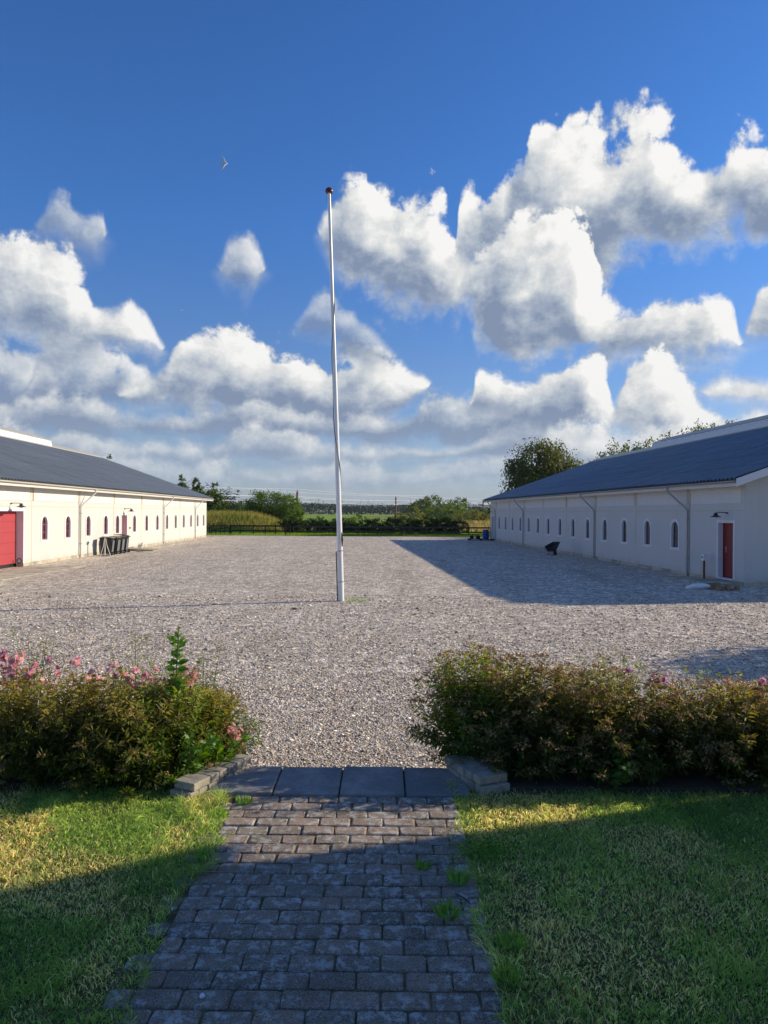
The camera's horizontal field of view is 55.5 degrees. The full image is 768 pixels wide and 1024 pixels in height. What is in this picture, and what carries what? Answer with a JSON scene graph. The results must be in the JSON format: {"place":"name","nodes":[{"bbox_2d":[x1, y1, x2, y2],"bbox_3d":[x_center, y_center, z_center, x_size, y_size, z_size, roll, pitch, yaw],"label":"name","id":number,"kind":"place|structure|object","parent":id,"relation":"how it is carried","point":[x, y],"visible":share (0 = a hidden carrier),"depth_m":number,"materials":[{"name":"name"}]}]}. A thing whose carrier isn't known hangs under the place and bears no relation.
{"place":"outdoors","nodes":[
{"label":"outdoors","id":0,"kind":"place"},
{"bbox_2d":[170,753,250,800],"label":"block wall","id":1,"kind":"structure","parent":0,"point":[191,784],"depth_m":5.53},
{"bbox_2d":[206,509,304,533],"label":"bank","id":2,"kind":"structure","parent":0,"point":[207,531],"depth_m":81.25,"materials":[{"name":"green plant"}]},
{"bbox_2d":[207,498,260,511],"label":"rounded shrub","id":3,"kind":"object","parent":2,"relation":"on","point":[239,508],"visible":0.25,"depth_m":99.27,"materials":[{"name":"green plant"}]},
{"bbox_2d":[242,489,306,527],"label":"willow bush","id":4,"kind":"object","parent":2,"relation":"on","point":[275,510],"visible":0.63,"depth_m":89.60,"materials":[{"name":"green plant"}]},
{"bbox_2d":[88,766,531,1023],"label":"garden path","id":5,"kind":"structure","parent":0,"point":[314,906],"depth_m":3.77,"materials":[{"name":"grey stone"}]},
{"bbox_2d":[160,865,232,895],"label":"dry stalks","id":6,"kind":"object","parent":5,"relation":"on","point":[197,872],"visible":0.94,"depth_m":4.16,"materials":[{"name":"plant"}]},
{"bbox_2d":[193,848,211,861],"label":"grass tuft","id":7,"kind":"object","parent":5,"relation":"on","point":[199,858],"visible":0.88,"depth_m":4.40,"materials":[{"name":"green plant"}]},
{"bbox_2d":[208,805,228,817],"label":"grass tuft","id":8,"kind":"object","parent":5,"relation":"on","point":[220,812],"visible":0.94,"depth_m":5.02,"materials":[{"name":"green plant"}]},
{"bbox_2d":[235,793,254,804],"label":"grass tuft","id":9,"kind":"object","parent":5,"relation":"on","point":[248,800],"visible":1,"depth_m":5.25,"materials":[{"name":"green plant"}]},
{"bbox_2d":[414,857,431,869],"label":"grass tuft","id":10,"kind":"object","parent":5,"relation":"on","point":[419,866],"visible":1,"depth_m":4.31,"materials":[{"name":"green plant"}]},
{"bbox_2d":[429,892,463,921],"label":"grass tuft","id":11,"kind":"object","parent":5,"relation":"on","point":[439,911],"visible":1,"depth_m":3.80,"materials":[{"name":"green plant"}]},
{"bbox_2d":[441,863,472,886],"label":"grass tuft","id":12,"kind":"object","parent":5,"relation":"on","point":[458,877],"visible":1,"depth_m":4.14,"materials":[{"name":"green plant"}]},
{"bbox_2d":[487,957,523,986],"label":"grass tuft","id":13,"kind":"object","parent":5,"relation":"on","point":[506,965],"visible":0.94,"depth_m":3.28,"materials":[{"name":"green plant"}]},
{"bbox_2d":[206,532,489,536],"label":"verge grass","id":14,"kind":"structure","parent":0,"point":[362,534],"depth_m":77.13,"materials":[{"name":"green plant"}]},
{"bbox_2d":[229,505,490,536],"bbox_3d":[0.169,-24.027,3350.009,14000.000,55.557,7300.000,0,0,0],"label":"ground","id":15,"kind":"structure","parent":0,"point":[328,517],"depth_m":385.72,"materials":[{"name":"green plant"}]},
{"bbox_2d":[177,474,191,488],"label":"alder tree","id":16,"kind":"object","parent":15,"relation":"on","point":[183,484],"visible":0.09,"depth_m":111.95,"materials":[{"name":"green plant"}]},
{"bbox_2d":[189,477,211,493],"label":"alder tree","id":17,"kind":"object","parent":15,"relation":"on","point":[194,487],"visible":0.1,"depth_m":107.90,"materials":[{"name":"green plant"}]},
{"bbox_2d":[204,481,231,511],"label":"alder tree","id":18,"kind":"object","parent":15,"relation":"on","point":[216,495],"visible":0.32,"depth_m":99.34,"materials":[{"name":"green plant"}]},
{"bbox_2d":[198,485,242,507],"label":"conifer wood","id":19,"kind":"object","parent":15,"relation":"on","point":[229,495],"visible":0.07,"depth_m":310.99,"materials":[{"name":"green plant"}]},
{"bbox_2d":[209,524,231,533],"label":"field gate","id":20,"kind":"structure","parent":15,"relation":"on","point":[224,531],"depth_m":77.93,"materials":[{"name":"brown wood"}]},
{"bbox_2d":[230,525,290,533],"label":"paddock fence","id":21,"kind":"object","parent":15,"relation":"on","point":[275,530],"visible":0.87,"depth_m":77.91,"materials":[{"name":"brown wood"}]},
{"bbox_2d":[230,502,470,511],"bbox_3d":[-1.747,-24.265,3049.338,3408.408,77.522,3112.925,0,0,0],"label":"hill woods","id":22,"kind":"object","parent":15,"relation":"on","point":[382,504],"visible":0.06,"depth_m":3303.30,"materials":[{"name":"green plant"}]},
{"bbox_2d":[346,514,369,521],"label":"round bush","id":23,"kind":"object","parent":15,"relation":"on","point":[356,516],"visible":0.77,"depth_m":180.07,"materials":[{"name":"green plant"}]},
{"bbox_2d":[227,501,490,514],"bbox_3d":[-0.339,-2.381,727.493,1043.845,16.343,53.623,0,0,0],"label":"wood","id":24,"kind":"object","parent":15,"relation":"on","point":[351,509],"visible":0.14,"depth_m":715.29,"materials":[{"name":"green plant"}]},
{"bbox_2d":[277,515,469,533],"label":"hedge","id":25,"kind":"object","parent":15,"relation":"on","point":[435,522],"visible":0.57,"depth_m":83.63,"materials":[{"name":"green plant"}]},
{"bbox_2d":[293,526,489,534],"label":"paddock fence","id":26,"kind":"object","parent":15,"relation":"on","point":[402,531],"visible":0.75,"depth_m":80.41,"materials":[{"name":"brown wood"}]},
{"bbox_2d":[395,497,402,515],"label":"railway mast","id":27,"kind":"object","parent":15,"relation":"on","point":[396,505],"visible":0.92,"depth_m":284.00,"materials":[{"name":"grey metal"}]},
{"bbox_2d":[204,488,481,500],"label":"overhead wire","id":28,"kind":"object","parent":27,"relation":"attached to","point":[319,493],"visible":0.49,"depth_m":238.15,"materials":[{"name":"metal"}]},
{"bbox_2d":[400,504,424,520],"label":"round bush","id":29,"kind":"object","parent":15,"relation":"on","point":[411,513],"visible":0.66,"depth_m":150.01,"materials":[{"name":"green plant"}]},
{"bbox_2d":[403,496,442,518],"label":"round tree","id":30,"kind":"object","parent":15,"relation":"on","point":[424,510],"visible":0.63,"depth_m":233.66,"materials":[{"name":"green plant"}]},
{"bbox_2d":[412,495,460,518],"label":"round tree","id":31,"kind":"object","parent":15,"relation":"on","point":[438,501],"visible":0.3,"depth_m":243.42,"materials":[{"name":"green plant"}]},
{"bbox_2d":[426,506,461,519],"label":"round tree","id":32,"kind":"object","parent":15,"relation":"on","point":[440,510],"visible":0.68,"depth_m":199.18,"materials":[{"name":"green plant"}]},
{"bbox_2d":[433,502,470,519],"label":"round tree","id":33,"kind":"object","parent":15,"relation":"on","point":[462,509],"visible":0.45,"depth_m":219.01,"materials":[{"name":"green plant"}]},
{"bbox_2d":[449,497,475,511],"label":"round tree","id":34,"kind":"object","parent":15,"relation":"on","point":[463,500],"visible":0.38,"depth_m":259.05,"materials":[{"name":"green plant"}]},
{"bbox_2d":[450,509,486,519],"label":"round bush","id":35,"kind":"object","parent":15,"relation":"on","point":[459,516],"visible":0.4,"depth_m":190.30,"materials":[{"name":"green plant"}]},
{"bbox_2d":[464,509,490,520],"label":"round bush","id":36,"kind":"object","parent":15,"relation":"on","point":[483,516],"visible":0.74,"depth_m":184.20,"materials":[{"name":"green plant"}]},
{"bbox_2d":[469,507,490,517],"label":"round tree","id":37,"kind":"object","parent":15,"relation":"on","point":[487,510],"visible":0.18,"depth_m":328.80,"materials":[{"name":"green plant"}]},
{"bbox_2d":[498,436,589,492],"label":"birch tree","id":38,"kind":"object","parent":15,"relation":"on","point":[555,462],"visible":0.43,"depth_m":82.80,"materials":[{"name":"green plant"}]},
{"bbox_2d":[590,437,628,459],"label":"willow tree","id":39,"kind":"object","parent":15,"relation":"on","point":[610,449],"visible":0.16,"depth_m":92.07,"materials":[{"name":"green plant"}]},
{"bbox_2d":[618,440,645,453],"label":"willow tree","id":40,"kind":"object","parent":15,"relation":"on","point":[627,448],"visible":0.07,"depth_m":86.12,"materials":[{"name":"green plant"}]},
{"bbox_2d":[631,436,660,450],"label":"willow tree","id":41,"kind":"object","parent":15,"relation":"on","point":[647,443],"visible":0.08,"depth_m":83.77,"materials":[{"name":"green plant"}]},
{"bbox_2d":[682,418,714,433],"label":"willow tree","id":42,"kind":"object","parent":15,"relation":"on","point":[700,427],"visible":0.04,"depth_m":73.63,"materials":[{"name":"green plant"}]},
{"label":"railway mast","id":43,"kind":"object","parent":15,"relation":"on","visible":0},
{"bbox_2d":[205,486,454,498],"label":"overhead wire","id":44,"kind":"object","parent":43,"relation":"attached to","point":[322,491],"visible":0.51,"depth_m":217.14,"materials":[{"name":"metal"}]},
{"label":"railway mast","id":45,"kind":"object","parent":15,"relation":"on","visible":0},
{"bbox_2d":[231,495,484,503],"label":"overhead wire","id":46,"kind":"object","parent":45,"relation":"attached to","point":[314,497],"visible":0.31,"depth_m":223.91,"materials":[{"name":"metal"}]},
{"bbox_2d":[0,535,767,790],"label":"gravel yard","id":47,"kind":"structure","parent":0,"point":[384,566],"depth_m":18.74,"materials":[{"name":"grey gravel"}]},
{"bbox_2d":[0,565,85,579],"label":"concrete apron","id":48,"kind":"object","parent":47,"relation":"on","point":[17,572],"visible":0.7,"depth_m":29.94,"materials":[{"name":"grey concrete"}]},
{"bbox_2d":[100,536,110,555],"bbox_3d":[-15.295,1.877,40.005,0.680,1.100,0.680,0,0,-2],"label":"round stand","id":49,"kind":"object","parent":47,"relation":"on","point":[104,545],"visible":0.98,"depth_m":39.99,"materials":[{"name":"wood"}]},
{"bbox_2d":[0,426,213,568],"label":"stable building","id":50,"kind":"structure","parent":47,"relation":"on","point":[59,503],"depth_m":41.35,"materials":[{"name":"white paint"}]},
{"bbox_2d":[0,511,15,564],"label":"garage door","id":51,"kind":"structure","parent":50,"relation":"in","point":[7,518],"depth_m":31.26,"materials":[{"name":"red paint"}]},
{"bbox_2d":[41,514,48,541],"bbox_3d":[-15.983,0.755,34.237,0.141,1.290,0.830,0,0,-2],"label":"window","id":52,"kind":"structure","parent":50,"relation":"in","point":[44,525],"depth_m":34.45,"materials":[{"name":"white paint"}]},
{"bbox_2d":[65,514,71,539],"bbox_3d":[-16.084,0.756,37.005,0.141,1.290,0.830,0,0,-2],"label":"window","id":53,"kind":"structure","parent":50,"relation":"in","point":[68,523],"depth_m":37.23,"materials":[{"name":"white paint"}]},
{"bbox_2d":[85,514,90,537],"bbox_3d":[-16.185,0.756,39.793,0.141,1.290,0.830,0,0,-2],"label":"window","id":54,"kind":"structure","parent":50,"relation":"in","point":[88,520],"depth_m":39.99,"materials":[{"name":"white paint"}]},
{"bbox_2d":[103,514,107,535],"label":"window","id":55,"kind":"structure","parent":50,"relation":"in","point":[105,519],"depth_m":42.79,"materials":[{"name":"white paint"}]},
{"bbox_2d":[115,514,119,533],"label":"window","id":56,"kind":"structure","parent":50,"relation":"in","point":[117,519],"depth_m":44.90,"materials":[{"name":"white paint"}]},
{"bbox_2d":[132,514,136,532],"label":"window","id":57,"kind":"structure","parent":50,"relation":"in","point":[134,522],"depth_m":48.27,"materials":[{"name":"white paint"}]},
{"bbox_2d":[145,514,148,531],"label":"window","id":58,"kind":"structure","parent":50,"relation":"in","point":[146,516],"depth_m":51.08,"materials":[{"name":"white paint"}]},
{"bbox_2d":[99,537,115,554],"bbox_3d":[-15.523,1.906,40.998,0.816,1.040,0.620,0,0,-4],"label":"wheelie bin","id":59,"kind":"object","parent":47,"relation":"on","point":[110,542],"visible":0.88,"depth_m":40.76,"materials":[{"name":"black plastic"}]},
{"bbox_2d":[104,536,121,553],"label":"wheelie bin","id":60,"kind":"object","parent":47,"relation":"on","point":[117,545],"visible":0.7,"depth_m":41.85,"materials":[{"name":"black plastic"}]},
{"bbox_2d":[118,535,125,552],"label":"wheelie bin","id":61,"kind":"object","parent":47,"relation":"on","point":[122,541],"visible":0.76,"depth_m":42.71,"materials":[{"name":"black plastic"}]},
{"bbox_2d":[114,534,130,551],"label":"wheelie bin","id":62,"kind":"object","parent":47,"relation":"on","point":[126,544],"visible":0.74,"depth_m":43.49,"materials":[{"name":"black plastic"}]},
{"bbox_2d":[128,547,158,550],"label":"wooden ramp","id":63,"kind":"structure","parent":47,"relation":"on","point":[132,548],"depth_m":45.81,"materials":[{"name":"brown wood"}]},
{"bbox_2d":[325,187,343,600],"bbox_3d":[-1.394,-3.252,20.609,0.624,11.842,0.238,0,0,3],"label":"flagpole","id":64,"kind":"object","parent":47,"relation":"on","point":[339,551],"visible":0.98,"depth_m":20.57,"materials":[{"name":"metal"}]},
{"bbox_2d":[483,530,488,539],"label":"barrel","id":65,"kind":"object","parent":47,"relation":"on","point":[485,534],"visible":0.98,"depth_m":68.05,"materials":[{"name":"blue plastic"}]},
{"bbox_2d":[544,542,559,555],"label":"wheelbarrow","id":66,"kind":"object","parent":47,"relation":"on","point":[552,547],"visible":1,"depth_m":43.39,"materials":[{"name":"black plastic"}]},
{"bbox_2d":[484,415,767,586],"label":"stable building","id":67,"kind":"structure","parent":47,"relation":"on","point":[679,504],"depth_m":34.78,"materials":[{"name":"white paint"}]},
{"bbox_2d":[546,517,549,535],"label":"window","id":68,"kind":"structure","parent":67,"relation":"in","point":[548,519],"depth_m":49.71,"materials":[{"name":"white paint"}]},
{"bbox_2d":[558,517,561,536],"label":"window","id":69,"kind":"structure","parent":67,"relation":"in","point":[559,519],"depth_m":47.04,"materials":[{"name":"white paint"}]},
{"bbox_2d":[571,517,574,538],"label":"window","id":70,"kind":"structure","parent":67,"relation":"in","point":[572,519],"depth_m":44.41,"materials":[{"name":"white paint"}]},
{"bbox_2d":[585,517,589,539],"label":"window","id":71,"kind":"structure","parent":67,"relation":"in","point":[587,523],"depth_m":41.81,"materials":[{"name":"white paint"}]},
{"bbox_2d":[602,518,607,541],"bbox_3d":[11.807,0.951,38.850,0.141,1.290,0.830,0,0,-3],"label":"window","id":72,"kind":"structure","parent":67,"relation":"in","point":[604,524],"depth_m":39.06,"materials":[{"name":"white paint"}]},
{"bbox_2d":[621,518,627,543],"bbox_3d":[11.967,0.951,36.175,0.141,1.290,0.830,0,0,-3],"label":"window","id":73,"kind":"structure","parent":67,"relation":"in","point":[624,530],"depth_m":36.36,"materials":[{"name":"white paint"}]},
{"bbox_2d":[643,519,650,546],"bbox_3d":[12.131,0.951,33.461,0.141,1.290,0.830,0,0,-3],"label":"window","id":74,"kind":"structure","parent":67,"relation":"in","point":[646,529],"depth_m":33.71,"materials":[{"name":"white paint"}]},
{"bbox_2d":[670,519,678,549],"bbox_3d":[12.293,0.951,30.704,0.141,1.290,0.830,0,0,-3],"label":"window","id":75,"kind":"structure","parent":67,"relation":"in","point":[674,524],"depth_m":30.90,"materials":[{"name":"white paint"}]},
{"bbox_2d":[723,523,732,577],"bbox_3d":[12.656,1.408,26.648,0.120,2.020,1.040,0,0,-3],"label":"door","id":76,"kind":"structure","parent":67,"relation":"in","point":[727,527],"depth_m":26.80,"materials":[{"name":"red paint"}]},
{"bbox_2d":[685,583,709,588],"bbox_3d":[10.634,2.503,24.720,0.925,0.217,0.492,0,0,-11],"label":"plastic sack","id":77,"kind":"object","parent":47,"relation":"on","point":[699,586],"visible":0.99,"depth_m":24.52,"materials":[{"name":"white plastic"}]},
{"bbox_2d":[661,576,742,586],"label":"concrete ramp","id":78,"kind":"structure","parent":47,"relation":"on","point":[690,579],"depth_m":26.56,"materials":[{"name":"grey concrete"}]},
{"bbox_2d":[701,554,706,578],"bbox_3d":[12.102,2.119,27.618,0.124,1.030,0.200,0,0,-3],"label":"meter post","id":79,"kind":"object","parent":47,"relation":"on","point":[704,557],"visible":0.96,"depth_m":27.59,"materials":[{"name":"grey metal"}]},
{"bbox_2d":[706,583,740,589],"bbox_3d":[11.333,2.522,24.749,0.840,0.132,1.200,0,0,-10],"label":"pallet","id":80,"kind":"object","parent":47,"relation":"on","point":[717,586],"visible":0.84,"depth_m":24.27,"materials":[{"name":"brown wood"}]},
{"bbox_2d":[0,780,767,1023],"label":"lawn","id":81,"kind":"structure","parent":0,"point":[97,990],"depth_m":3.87,"materials":[{"name":"green plant"}]},
{"bbox_2d":[493,926,530,951],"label":"grass tuft","id":82,"kind":"object","parent":81,"relation":"on","point":[505,936],"visible":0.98,"depth_m":3.55,"materials":[{"name":"green plant"}]},
{"bbox_2d":[0,731,767,792],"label":"flower bed","id":83,"kind":"object","parent":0,"point":[699,781],"depth_m":5.60,"materials":[{"name":"soil"}]},
{"bbox_2d":[0,626,75,709],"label":"rose bush","id":84,"kind":"object","parent":83,"relation":"on","point":[12,662],"visible":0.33,"depth_m":6.06,"materials":[{"name":"pink plant"}]},
{"bbox_2d":[0,666,77,789],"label":"spiraea shrub","id":85,"kind":"object","parent":83,"relation":"on","point":[19,707],"visible":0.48,"depth_m":5.71,"materials":[{"name":"green plant"}]},
{"bbox_2d":[0,669,147,792],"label":"spiraea shrub","id":86,"kind":"object","parent":83,"relation":"on","point":[74,711],"visible":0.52,"depth_m":5.58,"materials":[{"name":"green plant"}]},
{"bbox_2d":[69,634,169,710],"bbox_3d":[-2.199,1.601,6.501,1.128,1.014,1.033,0,0,0],"label":"rose bush","id":87,"kind":"object","parent":83,"relation":"on","point":[135,669],"visible":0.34,"depth_m":6.08,"materials":[{"name":"pink plant"}]},
{"bbox_2d":[51,667,205,805],"bbox_3d":[-1.990,1.686,5.747,1.210,0.898,1.243,0,0,0],"label":"spiraea shrub","id":88,"kind":"object","parent":83,"relation":"on","point":[130,771],"visible":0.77,"depth_m":5.49,"materials":[{"name":"green plant"}]},
{"bbox_2d":[107,667,230,790],"bbox_3d":[-1.706,1.699,5.909,0.989,0.853,1.220,0,0,0],"label":"spiraea shrub","id":89,"kind":"object","parent":83,"relation":"on","point":[151,753],"visible":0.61,"depth_m":5.68,"materials":[{"name":"green plant"}]},
{"bbox_2d":[163,626,188,737],"bbox_3d":[-1.675,1.498,5.855,0.238,1.145,0.230,0,0,0],"label":"sapling","id":90,"kind":"object","parent":83,"relation":"on","point":[178,681],"visible":0.64,"depth_m":5.86,"materials":[{"name":"green plant"}]},
{"bbox_2d":[179,734,217,775],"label":"leafy weed","id":91,"kind":"object","parent":83,"relation":"on","point":[203,755],"visible":0.75,"depth_m":5.54,"materials":[{"name":"green plant"}]},
{"bbox_2d":[172,643,242,724],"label":"rose bush","id":92,"kind":"object","parent":83,"relation":"on","point":[191,673],"visible":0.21,"depth_m":6.52,"materials":[{"name":"pink plant"}]},
{"bbox_2d":[174,686,253,767],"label":"spiraea shrub","id":93,"kind":"object","parent":83,"relation":"on","point":[222,728],"visible":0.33,"depth_m":6.00,"materials":[{"name":"green plant"}]},
{"bbox_2d":[207,732,249,761],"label":"leafy weed","id":94,"kind":"object","parent":83,"relation":"on","point":[216,745],"visible":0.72,"depth_m":5.80,"materials":[{"name":"green plant"}]},
{"bbox_2d":[221,707,263,749],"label":"rose bush","id":95,"kind":"object","parent":83,"relation":"on","point":[234,730],"visible":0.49,"depth_m":6.42,"materials":[{"name":"pink plant"}]},
{"bbox_2d":[405,641,532,766],"bbox_3d":[0.761,1.620,6.255,1.171,1.038,1.169,0,0,0],"label":"spiraea shrub","id":96,"kind":"object","parent":83,"relation":"on","point":[455,692],"visible":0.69,"depth_m":6.09,"materials":[{"name":"green plant"}]},
{"bbox_2d":[445,753,509,794],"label":"block wall","id":97,"kind":"structure","parent":83,"relation":"on","point":[482,779],"depth_m":5.59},
{"bbox_2d":[456,651,600,783],"bbox_3d":[1.216,1.635,6.038,1.246,1.031,1.226,0,0,0],"label":"spiraea shrub","id":98,"kind":"object","parent":83,"relation":"on","point":[534,703],"visible":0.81,"depth_m":5.77,"materials":[{"name":"green plant"}]},
{"bbox_2d":[523,653,664,791],"bbox_3d":[1.699,1.684,5.948,1.231,0.956,1.225,0,0,0],"label":"spiraea shrub","id":99,"kind":"object","parent":83,"relation":"on","point":[596,721],"visible":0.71,"depth_m":5.72,"materials":[{"name":"green plant"}]},
{"bbox_2d":[573,648,673,738],"bbox_3d":[2.048,1.668,6.464,0.866,0.906,0.864,0,0,0],"label":"rose bush","id":100,"kind":"object","parent":83,"relation":"on","point":[649,679],"visible":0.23,"depth_m":6.47,"materials":[{"name":"pink plant"}]},
{"bbox_2d":[610,742,638,790],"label":"leafy weed","id":101,"kind":"object","parent":83,"relation":"on","point":[620,778],"visible":0.83,"depth_m":5.50,"materials":[{"name":"green plant"}]},
{"bbox_2d":[597,671,740,784],"bbox_3d":[2.191,1.728,5.993,1.171,0.859,1.173,0,0,0],"label":"spiraea shrub","id":102,"kind":"object","parent":83,"relation":"on","point":[668,724],"visible":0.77,"depth_m":5.74,"materials":[{"name":"green plant"}]},
{"bbox_2d":[672,674,767,793],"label":"spiraea shrub","id":103,"kind":"object","parent":83,"relation":"on","point":[737,719],"visible":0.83,"depth_m":5.78,"materials":[{"name":"green plant"}]},
{"bbox_2d":[675,662,767,717],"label":"rose bush","id":104,"kind":"object","parent":83,"relation":"on","point":[761,680],"visible":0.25,"depth_m":6.44,"materials":[{"name":"pink plant"}]},
{"bbox_2d":[736,685,767,759],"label":"spiraea shrub","id":105,"kind":"object","parent":83,"relation":"on","point":[760,705],"visible":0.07,"depth_m":5.99,"materials":[{"name":"green plant"}]},
{"bbox_2d":[0,0,767,505],"label":"sky","id":106,"kind":"structure","parent":0,"point":[549,218],"materials":[{"name":"blue"}]},
{"bbox_2d":[423,519,490,531],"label":"meadow grass","id":107,"kind":"structure","parent":0,"point":[480,523],"depth_m":122.00,"materials":[{"name":"plant"}]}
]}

